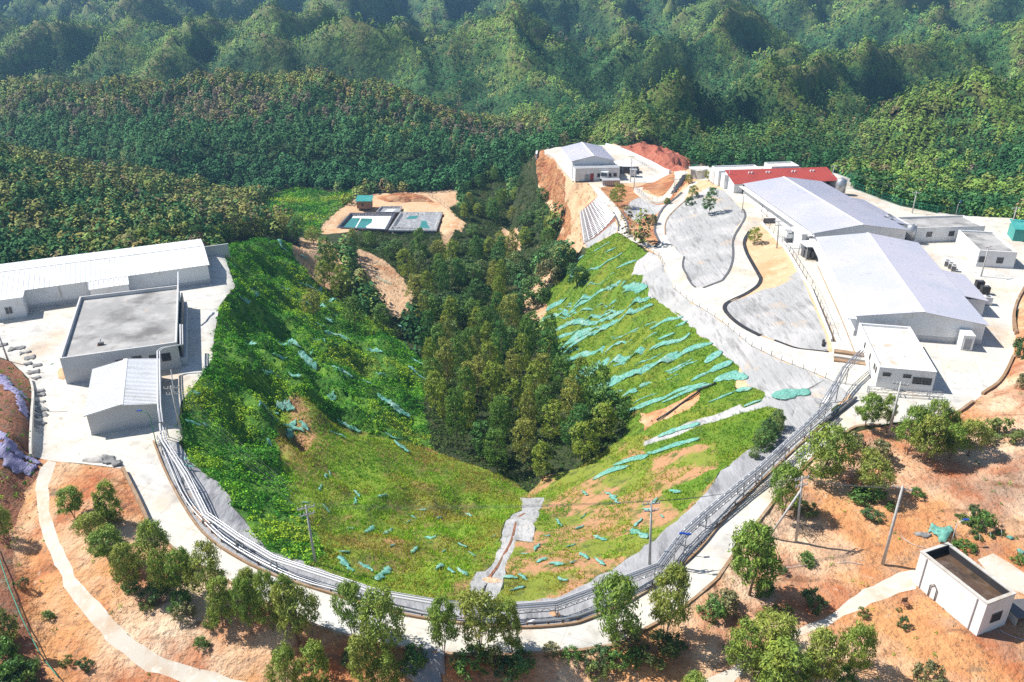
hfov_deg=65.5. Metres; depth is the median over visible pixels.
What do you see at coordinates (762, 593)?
bush
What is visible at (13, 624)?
bush
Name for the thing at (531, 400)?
valley tree
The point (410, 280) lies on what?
slope tree
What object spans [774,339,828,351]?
lined ditch
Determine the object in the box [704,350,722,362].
net strip
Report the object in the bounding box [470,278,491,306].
valley tree
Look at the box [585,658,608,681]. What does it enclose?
bush
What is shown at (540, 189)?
valley tree
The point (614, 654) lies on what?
bush
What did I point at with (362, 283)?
slope tree
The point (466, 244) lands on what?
valley tree
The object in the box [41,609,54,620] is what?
bush
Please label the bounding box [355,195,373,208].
pond hut
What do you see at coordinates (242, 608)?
eucalyptus tree
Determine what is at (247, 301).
net scrap
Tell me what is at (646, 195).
fence
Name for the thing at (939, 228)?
store building
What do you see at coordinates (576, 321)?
net strip
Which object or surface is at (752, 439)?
slope tree
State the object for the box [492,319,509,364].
valley tree
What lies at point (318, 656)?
eucalyptus tree
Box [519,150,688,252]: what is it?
cut slope
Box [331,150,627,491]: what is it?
undergrowth
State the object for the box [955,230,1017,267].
guard building
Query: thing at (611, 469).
net strip
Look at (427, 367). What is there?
valley tree
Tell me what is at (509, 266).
valley tree
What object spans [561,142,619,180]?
plant building
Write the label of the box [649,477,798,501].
power lines
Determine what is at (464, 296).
valley tree
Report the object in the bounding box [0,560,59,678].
green rope
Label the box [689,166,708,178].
compound gate
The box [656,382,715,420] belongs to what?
black pipe
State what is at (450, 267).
valley tree
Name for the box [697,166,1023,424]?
concrete yard
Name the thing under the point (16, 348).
grey sheet
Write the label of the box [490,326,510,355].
valley tree
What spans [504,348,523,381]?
valley tree
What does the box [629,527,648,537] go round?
net scrap
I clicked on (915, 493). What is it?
bush
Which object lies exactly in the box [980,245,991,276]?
power pole
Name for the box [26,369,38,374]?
grey sheet
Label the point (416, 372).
net scrap
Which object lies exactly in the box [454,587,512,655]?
eucalyptus tree
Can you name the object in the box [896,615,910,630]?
bush
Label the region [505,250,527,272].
valley tree
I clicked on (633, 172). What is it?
transformer box
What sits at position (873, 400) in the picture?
eucalyptus tree
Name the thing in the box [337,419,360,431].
net ribbon
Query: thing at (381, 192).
fence
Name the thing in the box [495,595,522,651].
eucalyptus tree
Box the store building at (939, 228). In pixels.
[896,215,984,241]
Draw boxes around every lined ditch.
[613,212,618,231]
[620,211,628,232]
[654,192,681,246]
[682,256,695,287]
[702,209,745,287]
[723,231,762,335]
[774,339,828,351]
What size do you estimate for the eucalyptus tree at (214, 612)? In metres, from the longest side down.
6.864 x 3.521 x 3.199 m
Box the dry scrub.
[292,182,695,421]
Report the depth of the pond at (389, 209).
294.58 m
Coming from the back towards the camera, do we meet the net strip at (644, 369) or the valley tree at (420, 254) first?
the valley tree at (420, 254)
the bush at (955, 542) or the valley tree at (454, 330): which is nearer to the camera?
the bush at (955, 542)
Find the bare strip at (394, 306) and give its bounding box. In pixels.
[291,227,699,429]
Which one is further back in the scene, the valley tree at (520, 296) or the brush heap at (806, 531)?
the valley tree at (520, 296)
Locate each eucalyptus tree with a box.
[0,505,12,538]
[53,484,84,517]
[70,511,105,538]
[83,522,131,563]
[89,478,122,521]
[107,542,142,588]
[132,518,171,566]
[145,548,173,595]
[163,545,192,590]
[180,538,227,594]
[203,575,235,627]
[227,574,261,633]
[230,565,260,609]
[250,568,281,631]
[262,640,299,681]
[268,579,321,646]
[272,572,297,633]
[293,637,330,681]
[328,578,369,636]
[345,632,378,681]
[354,583,407,652]
[365,647,401,681]
[424,594,459,652]
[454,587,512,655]
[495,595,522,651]
[592,569,645,645]
[647,558,692,637]
[680,669,709,681]
[722,615,767,673]
[727,519,786,595]
[747,605,801,657]
[750,634,821,681]
[768,460,804,516]
[793,420,862,482]
[805,624,847,681]
[835,619,881,672]
[853,446,896,489]
[854,390,886,427]
[880,393,898,424]
[891,403,935,454]
[907,413,948,462]
[923,397,954,444]
[939,407,962,442]
[942,422,969,458]
[956,418,996,456]
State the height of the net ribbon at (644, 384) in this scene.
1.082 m
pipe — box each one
[156,324,180,423]
[156,435,458,620]
[159,324,183,423]
[527,397,851,624]
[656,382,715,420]
[824,396,856,422]
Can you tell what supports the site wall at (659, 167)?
on the plant yard at (645, 174)
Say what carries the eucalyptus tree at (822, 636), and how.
on the soil
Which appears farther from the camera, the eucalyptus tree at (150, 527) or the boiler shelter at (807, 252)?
the boiler shelter at (807, 252)
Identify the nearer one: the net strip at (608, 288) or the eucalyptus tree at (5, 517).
the eucalyptus tree at (5, 517)
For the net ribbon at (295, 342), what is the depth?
156.72 m
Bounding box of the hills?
[0,0,1023,169]
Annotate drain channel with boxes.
[470,400,799,599]
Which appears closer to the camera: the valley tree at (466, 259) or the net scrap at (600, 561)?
the net scrap at (600, 561)
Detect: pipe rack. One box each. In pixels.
[158,422,461,606]
[473,401,832,619]
[817,350,864,417]
[867,386,943,399]
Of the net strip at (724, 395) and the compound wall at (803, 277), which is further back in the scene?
the compound wall at (803, 277)
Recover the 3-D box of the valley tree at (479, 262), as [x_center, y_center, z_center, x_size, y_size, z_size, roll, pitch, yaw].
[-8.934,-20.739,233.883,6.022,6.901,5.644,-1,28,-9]
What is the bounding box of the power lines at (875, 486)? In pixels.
[798,475,905,487]
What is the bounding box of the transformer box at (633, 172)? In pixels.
[630,169,636,175]
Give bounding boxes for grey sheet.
[7,345,24,351]
[24,354,34,359]
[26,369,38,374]
[26,417,46,427]
[29,388,44,393]
[30,406,48,412]
[32,363,41,367]
[34,412,48,418]
[35,392,45,396]
[35,400,45,406]
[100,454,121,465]
[401,642,444,681]
[671,175,686,192]
[914,532,931,537]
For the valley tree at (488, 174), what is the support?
on the ground at (564, 451)
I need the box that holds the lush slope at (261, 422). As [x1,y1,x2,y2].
[179,239,434,564]
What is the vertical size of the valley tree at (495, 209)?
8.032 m
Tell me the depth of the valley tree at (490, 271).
221.85 m
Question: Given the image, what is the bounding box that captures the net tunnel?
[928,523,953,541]
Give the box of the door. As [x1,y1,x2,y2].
[962,339,972,349]
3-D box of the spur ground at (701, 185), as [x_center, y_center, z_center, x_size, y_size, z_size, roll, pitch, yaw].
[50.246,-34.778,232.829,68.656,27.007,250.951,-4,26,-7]
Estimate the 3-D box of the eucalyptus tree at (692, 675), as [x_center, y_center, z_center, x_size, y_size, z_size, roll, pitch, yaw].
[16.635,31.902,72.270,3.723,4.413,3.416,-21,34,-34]
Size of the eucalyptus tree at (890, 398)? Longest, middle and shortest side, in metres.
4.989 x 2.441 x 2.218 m
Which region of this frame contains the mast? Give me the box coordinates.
[171,370,178,424]
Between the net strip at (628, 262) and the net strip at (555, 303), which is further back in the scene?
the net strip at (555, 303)
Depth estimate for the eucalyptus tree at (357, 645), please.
72.60 m
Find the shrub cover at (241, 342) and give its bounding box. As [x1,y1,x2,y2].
[175,236,433,566]
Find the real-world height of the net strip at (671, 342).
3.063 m
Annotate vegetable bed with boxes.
[954,513,977,533]
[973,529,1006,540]
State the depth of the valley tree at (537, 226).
257.38 m
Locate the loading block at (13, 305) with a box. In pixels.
[0,290,28,319]
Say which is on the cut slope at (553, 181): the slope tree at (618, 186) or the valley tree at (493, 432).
the slope tree at (618, 186)
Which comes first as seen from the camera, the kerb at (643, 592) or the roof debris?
the kerb at (643, 592)
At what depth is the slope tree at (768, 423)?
106.71 m
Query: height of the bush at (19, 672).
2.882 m
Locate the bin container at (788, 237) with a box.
[784,229,793,242]
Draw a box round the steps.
[834,349,865,365]
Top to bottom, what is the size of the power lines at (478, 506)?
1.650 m
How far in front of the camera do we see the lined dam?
273.32 m
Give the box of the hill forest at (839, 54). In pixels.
[0,0,1023,131]
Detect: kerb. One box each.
[29,377,34,456]
[152,402,852,628]
[546,153,573,181]
[664,200,685,234]
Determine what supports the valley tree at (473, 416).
on the ground at (564, 451)
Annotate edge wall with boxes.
[157,531,388,646]
[390,578,717,656]
[716,424,881,579]
[954,400,974,414]
[981,354,1014,394]
[1012,286,1023,334]
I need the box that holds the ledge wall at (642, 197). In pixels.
[634,188,662,203]
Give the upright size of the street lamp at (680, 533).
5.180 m
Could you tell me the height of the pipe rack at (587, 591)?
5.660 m
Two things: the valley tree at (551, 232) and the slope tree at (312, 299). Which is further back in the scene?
the valley tree at (551, 232)
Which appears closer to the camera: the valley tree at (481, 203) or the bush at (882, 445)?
the bush at (882, 445)
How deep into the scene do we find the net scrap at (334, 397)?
147.14 m
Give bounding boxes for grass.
[497,433,717,596]
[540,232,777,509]
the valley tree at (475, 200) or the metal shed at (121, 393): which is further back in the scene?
the valley tree at (475, 200)
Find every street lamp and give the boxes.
[137,410,156,444]
[673,532,684,564]
[683,533,690,554]
[950,518,969,543]
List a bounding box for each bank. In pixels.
[0,359,47,681]
[376,193,434,202]
[746,225,797,288]
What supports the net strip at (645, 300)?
on the grass slope at (695, 453)
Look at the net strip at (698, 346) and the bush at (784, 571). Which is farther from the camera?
the net strip at (698, 346)
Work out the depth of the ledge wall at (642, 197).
225.34 m
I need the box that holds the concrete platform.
[0,255,234,467]
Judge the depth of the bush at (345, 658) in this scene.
76.30 m
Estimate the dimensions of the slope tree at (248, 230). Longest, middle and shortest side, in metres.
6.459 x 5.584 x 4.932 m
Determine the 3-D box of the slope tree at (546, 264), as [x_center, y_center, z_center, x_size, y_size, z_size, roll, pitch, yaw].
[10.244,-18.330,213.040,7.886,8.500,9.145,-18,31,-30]
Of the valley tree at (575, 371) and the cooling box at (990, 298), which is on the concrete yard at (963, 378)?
the cooling box at (990, 298)
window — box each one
[4,306,13,314]
[161,353,170,361]
[903,374,911,377]
[912,377,922,384]
[921,378,931,384]
[978,256,984,261]
[990,610,1002,622]
[996,257,1003,263]
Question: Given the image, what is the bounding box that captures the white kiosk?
[720,172,727,188]
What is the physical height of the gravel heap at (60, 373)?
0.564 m
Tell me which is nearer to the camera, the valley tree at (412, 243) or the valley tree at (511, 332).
the valley tree at (511, 332)
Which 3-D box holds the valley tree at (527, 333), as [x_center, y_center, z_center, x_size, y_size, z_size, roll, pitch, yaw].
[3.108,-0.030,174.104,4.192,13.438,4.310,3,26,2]
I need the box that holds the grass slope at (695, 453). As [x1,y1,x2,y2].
[276,233,780,602]
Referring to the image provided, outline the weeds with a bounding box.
[0,367,34,678]
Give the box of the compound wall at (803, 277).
[761,221,832,341]
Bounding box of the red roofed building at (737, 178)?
[725,167,836,192]
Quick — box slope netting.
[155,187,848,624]
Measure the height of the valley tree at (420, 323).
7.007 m
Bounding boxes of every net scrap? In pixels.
[185,419,200,425]
[237,293,250,303]
[267,237,288,251]
[276,339,301,354]
[276,399,294,410]
[286,419,295,437]
[298,351,316,369]
[299,420,308,430]
[327,390,335,399]
[337,555,354,570]
[358,561,373,570]
[364,525,374,532]
[374,565,391,579]
[377,393,410,416]
[394,440,409,451]
[408,365,423,377]
[503,574,517,577]
[510,585,524,590]
[536,557,547,562]
[549,561,564,565]
[579,552,588,558]
[593,535,605,539]
[594,557,604,564]
[604,491,618,502]
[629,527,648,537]
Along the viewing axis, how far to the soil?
83.71 m
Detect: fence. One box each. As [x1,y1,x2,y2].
[323,188,448,224]
[631,156,655,172]
[634,185,662,200]
[675,285,836,382]
[685,161,838,172]
[762,215,833,341]
[839,171,960,214]
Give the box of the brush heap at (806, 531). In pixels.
[789,523,830,541]
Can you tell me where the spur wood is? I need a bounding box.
[577,50,1023,162]
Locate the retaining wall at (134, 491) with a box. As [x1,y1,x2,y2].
[121,466,148,520]
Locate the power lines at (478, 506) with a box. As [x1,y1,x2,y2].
[301,500,655,508]
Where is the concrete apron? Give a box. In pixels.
[978,553,1023,593]
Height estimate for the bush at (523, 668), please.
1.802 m
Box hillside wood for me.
[0,127,1023,406]
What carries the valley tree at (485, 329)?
on the ground at (564, 451)
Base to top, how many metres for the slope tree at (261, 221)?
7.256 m
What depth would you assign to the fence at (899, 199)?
202.51 m
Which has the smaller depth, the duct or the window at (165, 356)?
the window at (165, 356)
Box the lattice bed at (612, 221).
[579,197,615,244]
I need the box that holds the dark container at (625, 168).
[619,164,638,173]
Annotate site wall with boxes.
[605,143,670,173]
[692,170,704,178]
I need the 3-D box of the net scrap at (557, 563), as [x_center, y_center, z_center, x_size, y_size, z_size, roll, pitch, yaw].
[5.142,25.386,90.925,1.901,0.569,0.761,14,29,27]
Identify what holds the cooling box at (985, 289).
on the concrete yard at (963, 378)
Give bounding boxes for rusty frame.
[900,597,910,608]
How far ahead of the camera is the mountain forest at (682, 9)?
812.80 m
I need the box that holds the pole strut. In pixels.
[770,490,800,535]
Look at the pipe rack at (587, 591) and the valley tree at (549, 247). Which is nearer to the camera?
the pipe rack at (587, 591)
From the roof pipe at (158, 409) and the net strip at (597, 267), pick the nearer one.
the roof pipe at (158, 409)
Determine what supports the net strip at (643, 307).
on the grass slope at (695, 453)
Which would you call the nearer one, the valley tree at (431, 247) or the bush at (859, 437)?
the bush at (859, 437)
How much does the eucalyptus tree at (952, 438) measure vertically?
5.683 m
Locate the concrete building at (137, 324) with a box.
[59,285,187,383]
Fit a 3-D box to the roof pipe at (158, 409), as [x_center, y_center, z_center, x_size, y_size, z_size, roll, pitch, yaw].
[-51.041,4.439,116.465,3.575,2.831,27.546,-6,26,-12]
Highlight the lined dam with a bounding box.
[390,226,433,235]
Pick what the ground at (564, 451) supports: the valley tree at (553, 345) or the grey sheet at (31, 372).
the valley tree at (553, 345)
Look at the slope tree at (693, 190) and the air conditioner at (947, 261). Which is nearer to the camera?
the air conditioner at (947, 261)
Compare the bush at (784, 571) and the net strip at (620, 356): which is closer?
the bush at (784, 571)
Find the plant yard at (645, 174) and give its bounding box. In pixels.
[544,145,668,186]
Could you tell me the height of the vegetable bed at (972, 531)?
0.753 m
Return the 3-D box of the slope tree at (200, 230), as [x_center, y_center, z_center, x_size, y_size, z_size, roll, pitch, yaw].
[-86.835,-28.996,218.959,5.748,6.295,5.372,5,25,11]
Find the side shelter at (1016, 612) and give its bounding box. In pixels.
[1008,599,1023,625]
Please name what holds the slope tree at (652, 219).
on the cut slope at (553, 181)
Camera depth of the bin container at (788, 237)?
175.91 m
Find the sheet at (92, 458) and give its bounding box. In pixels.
[81,455,103,462]
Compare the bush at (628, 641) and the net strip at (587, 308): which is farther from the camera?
the net strip at (587, 308)
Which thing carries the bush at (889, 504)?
on the soil
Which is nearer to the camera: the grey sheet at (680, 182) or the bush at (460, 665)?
the bush at (460, 665)
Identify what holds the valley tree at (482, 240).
on the ground at (564, 451)
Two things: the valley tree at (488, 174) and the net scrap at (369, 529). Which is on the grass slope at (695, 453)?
the net scrap at (369, 529)
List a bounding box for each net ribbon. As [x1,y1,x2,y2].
[259,400,278,420]
[279,422,303,431]
[287,338,300,346]
[324,330,349,340]
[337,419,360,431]
[365,348,382,351]
[639,382,650,387]
[665,358,692,371]
[668,360,697,373]
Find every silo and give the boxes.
[835,177,847,192]
[904,223,917,240]
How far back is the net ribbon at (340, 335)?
171.88 m
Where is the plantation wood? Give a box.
[0,65,608,163]
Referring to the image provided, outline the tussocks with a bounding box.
[10,328,1023,680]
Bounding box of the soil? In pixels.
[9,305,1023,681]
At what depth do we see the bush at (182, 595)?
81.47 m
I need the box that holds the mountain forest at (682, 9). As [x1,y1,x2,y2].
[0,0,1023,55]
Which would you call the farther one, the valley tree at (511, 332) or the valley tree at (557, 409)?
the valley tree at (511, 332)
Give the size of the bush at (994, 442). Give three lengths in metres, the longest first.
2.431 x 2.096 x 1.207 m
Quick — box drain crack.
[488,513,525,576]
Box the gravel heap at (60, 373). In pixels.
[57,368,64,379]
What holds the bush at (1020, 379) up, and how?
on the soil
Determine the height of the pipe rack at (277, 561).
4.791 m
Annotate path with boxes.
[35,460,915,681]
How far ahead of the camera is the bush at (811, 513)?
93.60 m
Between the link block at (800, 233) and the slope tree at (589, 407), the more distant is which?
the link block at (800, 233)
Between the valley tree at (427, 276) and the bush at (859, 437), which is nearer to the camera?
the bush at (859, 437)
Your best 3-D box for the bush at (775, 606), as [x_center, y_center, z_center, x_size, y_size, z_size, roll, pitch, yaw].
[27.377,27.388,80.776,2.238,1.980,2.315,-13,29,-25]
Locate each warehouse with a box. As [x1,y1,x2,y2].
[0,239,229,308]
[739,176,908,247]
[809,232,988,344]
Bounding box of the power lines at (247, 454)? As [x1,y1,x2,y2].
[190,399,311,505]
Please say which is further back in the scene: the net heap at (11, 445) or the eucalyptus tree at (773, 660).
the net heap at (11, 445)
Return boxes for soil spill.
[191,505,216,536]
[482,577,502,582]
[549,611,560,616]
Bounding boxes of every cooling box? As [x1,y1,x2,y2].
[974,279,985,288]
[979,285,990,294]
[984,295,993,304]
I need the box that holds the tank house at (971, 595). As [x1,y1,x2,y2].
[912,542,1016,635]
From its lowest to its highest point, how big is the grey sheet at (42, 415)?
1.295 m
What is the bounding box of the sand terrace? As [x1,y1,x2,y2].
[321,190,465,247]
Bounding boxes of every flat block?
[710,165,760,185]
[764,161,798,168]
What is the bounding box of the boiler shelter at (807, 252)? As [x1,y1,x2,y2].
[798,240,819,259]
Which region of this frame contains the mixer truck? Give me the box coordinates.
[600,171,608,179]
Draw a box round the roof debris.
[97,338,103,345]
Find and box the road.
[126,171,855,652]
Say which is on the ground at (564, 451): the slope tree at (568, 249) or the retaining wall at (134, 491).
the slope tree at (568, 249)
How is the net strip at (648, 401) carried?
on the grass slope at (695, 453)
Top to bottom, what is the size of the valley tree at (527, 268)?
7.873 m
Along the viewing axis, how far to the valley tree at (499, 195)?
303.67 m
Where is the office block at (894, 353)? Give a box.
[856,323,936,390]
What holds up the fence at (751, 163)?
on the concrete yard at (963, 378)
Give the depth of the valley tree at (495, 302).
194.45 m
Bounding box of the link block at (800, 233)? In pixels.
[791,226,812,247]
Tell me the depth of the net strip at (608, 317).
177.02 m
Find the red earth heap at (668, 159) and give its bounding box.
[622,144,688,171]
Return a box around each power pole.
[0,338,8,360]
[164,386,183,437]
[297,503,316,563]
[643,500,659,564]
[775,220,782,247]
[794,475,809,542]
[881,484,912,565]
[887,381,908,435]
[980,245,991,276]
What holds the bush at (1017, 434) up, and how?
on the soil
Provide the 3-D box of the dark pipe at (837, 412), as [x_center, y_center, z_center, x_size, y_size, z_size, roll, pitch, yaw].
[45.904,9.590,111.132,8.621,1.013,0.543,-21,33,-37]
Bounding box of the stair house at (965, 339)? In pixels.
[955,328,975,350]
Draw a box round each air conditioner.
[944,259,949,266]
[951,264,956,271]
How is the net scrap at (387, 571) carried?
on the grass slope at (695, 453)
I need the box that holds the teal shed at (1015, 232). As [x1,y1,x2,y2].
[1007,219,1023,241]
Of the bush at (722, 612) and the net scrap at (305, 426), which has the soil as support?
the bush at (722, 612)
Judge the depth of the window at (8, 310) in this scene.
140.73 m
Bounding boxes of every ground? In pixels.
[0,81,1023,617]
[532,144,1023,403]
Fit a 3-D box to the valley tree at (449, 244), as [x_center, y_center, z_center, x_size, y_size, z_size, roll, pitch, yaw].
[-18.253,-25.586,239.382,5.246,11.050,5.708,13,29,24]
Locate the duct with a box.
[177,272,179,301]
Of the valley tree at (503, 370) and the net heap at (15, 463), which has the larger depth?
the valley tree at (503, 370)
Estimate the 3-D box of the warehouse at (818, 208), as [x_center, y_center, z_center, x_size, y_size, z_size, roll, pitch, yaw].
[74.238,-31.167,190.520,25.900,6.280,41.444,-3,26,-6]
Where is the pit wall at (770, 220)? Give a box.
[763,218,775,222]
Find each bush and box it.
[0,607,20,645]
[0,635,21,675]
[0,654,40,681]
[0,660,40,681]
[15,575,29,590]
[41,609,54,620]
[58,654,73,667]
[74,656,95,671]
[93,501,111,519]
[101,509,124,524]
[120,579,140,594]
[136,578,172,601]
[137,598,156,611]
[165,589,191,615]
[171,601,196,623]
[192,635,210,650]
[201,616,219,630]
[339,649,357,669]
[396,643,429,677]
[447,650,464,667]
[451,640,492,680]
[485,644,503,668]
[493,654,518,681]
[502,646,537,678]
[541,641,559,658]
[560,645,582,665]
[583,643,611,670]
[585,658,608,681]
[606,647,629,670]
[607,620,644,654]
[624,644,642,669]
[634,626,679,669]
[665,631,689,658]
[694,593,730,623]
[708,587,739,620]
[752,578,776,597]
[771,602,794,616]
[778,566,788,573]
[789,502,801,516]
[795,550,815,568]
[796,499,820,518]
[800,586,829,615]
[837,662,858,681]
[842,430,867,456]
[847,483,876,506]
[857,606,870,618]
[859,484,888,503]
[859,506,884,523]
[865,437,894,463]
[885,500,896,510]
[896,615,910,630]
[910,486,926,497]
[910,658,949,681]
[951,538,978,554]
[958,513,980,526]
[967,509,998,531]
[968,503,982,516]
[983,436,997,445]
[984,416,1023,445]
[991,423,1001,432]
[1010,552,1023,565]
[1012,337,1023,359]
[1014,373,1023,388]
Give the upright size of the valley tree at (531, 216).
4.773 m
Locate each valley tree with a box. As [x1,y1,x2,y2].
[348,228,358,243]
[362,231,375,244]
[374,241,393,253]
[382,238,404,258]
[395,247,416,282]
[409,240,425,253]
[410,227,428,257]
[410,251,427,275]
[413,294,429,325]
[414,317,436,341]
[418,289,441,315]
[418,310,435,348]
[420,270,435,293]
[420,357,444,400]
[421,295,441,323]
[422,337,439,374]
[424,370,445,411]
[426,323,448,369]
[428,241,440,253]
[429,258,442,279]
[431,239,446,261]
[431,336,456,391]
[432,253,447,284]
[435,289,458,314]
[435,377,450,423]
[436,262,449,292]
[437,315,452,363]
[439,295,459,328]
[440,296,461,326]
[442,256,459,284]
[443,238,459,264]
[443,320,461,352]
[443,385,468,448]
[445,242,459,255]
[448,259,466,280]
[450,257,466,290]
[450,329,477,375]
[455,293,478,321]
[455,365,476,410]
[456,360,477,395]
[458,200,472,212]
[459,239,475,252]
[459,286,476,311]
[459,391,477,432]
[460,202,469,217]
[460,255,476,275]
[461,190,473,196]
[461,327,478,355]
[462,296,484,323]
[463,263,483,284]
[463,334,480,364]
[464,180,471,190]
[465,192,474,205]
[465,223,479,235]
[465,306,484,334]
[467,239,480,255]
[468,176,482,187]
[469,196,480,205]
[469,419,499,456]
[470,201,485,211]
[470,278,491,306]
[470,354,490,393]
[471,235,483,262]
[472,203,483,215]
[472,259,489,280]
[474,238,487,249]
[474,305,493,340]
[475,174,485,189]
[478,339,501,374]
[479,360,501,409]
[480,320,493,352]
[481,170,494,180]
[482,426,510,470]
[483,236,495,253]
[484,197,497,214]
[486,201,499,218]
[486,260,499,285]
[487,394,516,434]
[488,250,507,276]
[488,395,509,449]
[489,166,500,180]
[489,292,503,327]
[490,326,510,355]
[490,363,511,396]
[491,236,507,262]
[491,275,504,310]
[492,275,506,299]
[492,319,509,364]
[493,258,506,293]
[494,188,507,206]
[494,233,506,244]
[495,326,520,351]
[497,262,515,280]
[497,293,521,333]
[498,189,508,201]
[502,291,525,310]
[502,378,522,423]
[503,298,523,325]
[504,228,519,260]
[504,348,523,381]
[505,206,514,218]
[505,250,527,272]
[507,261,532,286]
[509,175,522,186]
[509,417,536,463]
[510,187,516,199]
[513,333,531,375]
[514,227,534,241]
[515,210,535,224]
[518,313,534,363]
[518,386,538,437]
[519,226,533,247]
[521,360,549,402]
[523,310,543,353]
[529,245,551,269]
[529,322,555,345]
[530,200,548,211]
[531,439,553,478]
[532,352,553,386]
[533,219,550,233]
[534,208,550,223]
[535,384,554,423]
[536,187,548,200]
[537,329,560,373]
[539,227,554,242]
[539,398,566,441]
[540,239,554,253]
[541,311,558,354]
[542,210,557,228]
[542,332,557,363]
[545,239,563,258]
[549,354,570,397]
[560,373,585,425]
[560,403,590,444]
[567,354,590,406]
[568,420,599,459]
[582,360,613,404]
[589,401,617,441]
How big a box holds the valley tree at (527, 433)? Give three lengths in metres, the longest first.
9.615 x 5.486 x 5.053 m
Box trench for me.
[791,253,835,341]
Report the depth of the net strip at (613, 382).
149.96 m
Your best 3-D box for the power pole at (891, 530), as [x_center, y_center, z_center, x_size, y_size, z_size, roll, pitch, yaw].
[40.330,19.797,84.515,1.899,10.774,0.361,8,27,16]
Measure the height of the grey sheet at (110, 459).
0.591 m
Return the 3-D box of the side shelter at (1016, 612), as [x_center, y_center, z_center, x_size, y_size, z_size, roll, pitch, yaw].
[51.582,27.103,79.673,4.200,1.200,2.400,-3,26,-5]
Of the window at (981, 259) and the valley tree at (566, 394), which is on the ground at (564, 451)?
the valley tree at (566, 394)
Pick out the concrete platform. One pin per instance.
(40, 333)
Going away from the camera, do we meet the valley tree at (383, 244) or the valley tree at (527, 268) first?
the valley tree at (527, 268)
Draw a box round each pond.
[337,213,395,230]
[376,206,401,212]
[388,212,442,231]
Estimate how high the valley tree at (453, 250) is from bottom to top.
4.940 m
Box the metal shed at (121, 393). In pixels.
[84,358,161,434]
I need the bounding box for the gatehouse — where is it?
[709,167,714,183]
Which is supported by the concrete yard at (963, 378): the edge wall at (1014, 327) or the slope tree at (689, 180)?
the edge wall at (1014, 327)
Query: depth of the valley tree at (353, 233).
253.50 m
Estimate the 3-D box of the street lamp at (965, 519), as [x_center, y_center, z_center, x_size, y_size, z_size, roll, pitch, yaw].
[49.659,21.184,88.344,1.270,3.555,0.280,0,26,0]
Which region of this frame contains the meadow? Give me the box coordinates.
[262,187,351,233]
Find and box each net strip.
[539,309,615,331]
[540,309,575,321]
[541,281,625,318]
[545,299,564,310]
[547,298,565,307]
[556,297,645,338]
[559,316,589,327]
[560,308,639,355]
[560,327,593,348]
[561,303,602,318]
[566,342,620,360]
[567,291,597,307]
[579,354,629,372]
[581,338,680,373]
[582,372,635,392]
[588,253,621,270]
[592,351,678,385]
[592,465,628,479]
[612,454,648,465]
[617,260,635,267]
[623,281,647,293]
[623,388,636,395]
[627,382,706,411]
[627,398,656,410]
[631,303,652,313]
[632,296,649,302]
[647,437,699,453]
[650,316,682,328]
[654,339,679,348]
[655,342,707,362]
[657,422,699,436]
[658,332,674,339]
[662,385,698,402]
[675,332,690,342]
[675,383,711,395]
[681,342,712,354]
[691,372,706,380]
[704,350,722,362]
[708,391,734,401]
[710,360,732,371]
[713,370,747,381]
[735,386,751,391]
[743,399,761,406]
[771,388,810,398]
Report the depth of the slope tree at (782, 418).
108.48 m
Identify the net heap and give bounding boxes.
[0,374,27,397]
[0,431,40,464]
[0,442,36,476]
[14,393,29,417]
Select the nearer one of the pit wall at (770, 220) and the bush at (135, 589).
the bush at (135, 589)
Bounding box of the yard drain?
[817,265,854,350]
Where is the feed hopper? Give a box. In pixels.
[601,178,619,185]
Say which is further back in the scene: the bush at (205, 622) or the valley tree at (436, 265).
the valley tree at (436, 265)
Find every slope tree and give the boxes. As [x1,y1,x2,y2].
[131,229,150,241]
[145,224,169,244]
[168,222,194,240]
[190,225,204,235]
[205,225,220,240]
[217,223,236,241]
[234,218,252,239]
[252,216,267,237]
[266,219,281,235]
[271,210,291,232]
[284,216,306,243]
[300,287,320,316]
[303,225,320,242]
[314,235,335,271]
[314,260,332,286]
[320,248,338,273]
[329,263,352,297]
[330,243,345,264]
[341,294,366,328]
[355,277,366,296]
[361,286,376,313]
[371,303,393,329]
[404,274,427,298]
[521,274,549,305]
[534,258,563,286]
[548,241,577,269]
[565,262,590,285]
[577,404,606,432]
[590,384,633,421]
[609,182,626,200]
[647,214,657,224]
[663,197,670,203]
[685,174,692,182]
[685,196,695,205]
[688,185,698,196]
[702,187,718,211]
[747,227,762,241]
[748,447,760,458]
[751,434,769,446]
[753,426,777,452]
[759,417,781,438]
[767,408,786,433]
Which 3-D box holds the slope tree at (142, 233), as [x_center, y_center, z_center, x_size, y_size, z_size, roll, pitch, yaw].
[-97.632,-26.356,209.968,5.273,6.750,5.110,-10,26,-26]

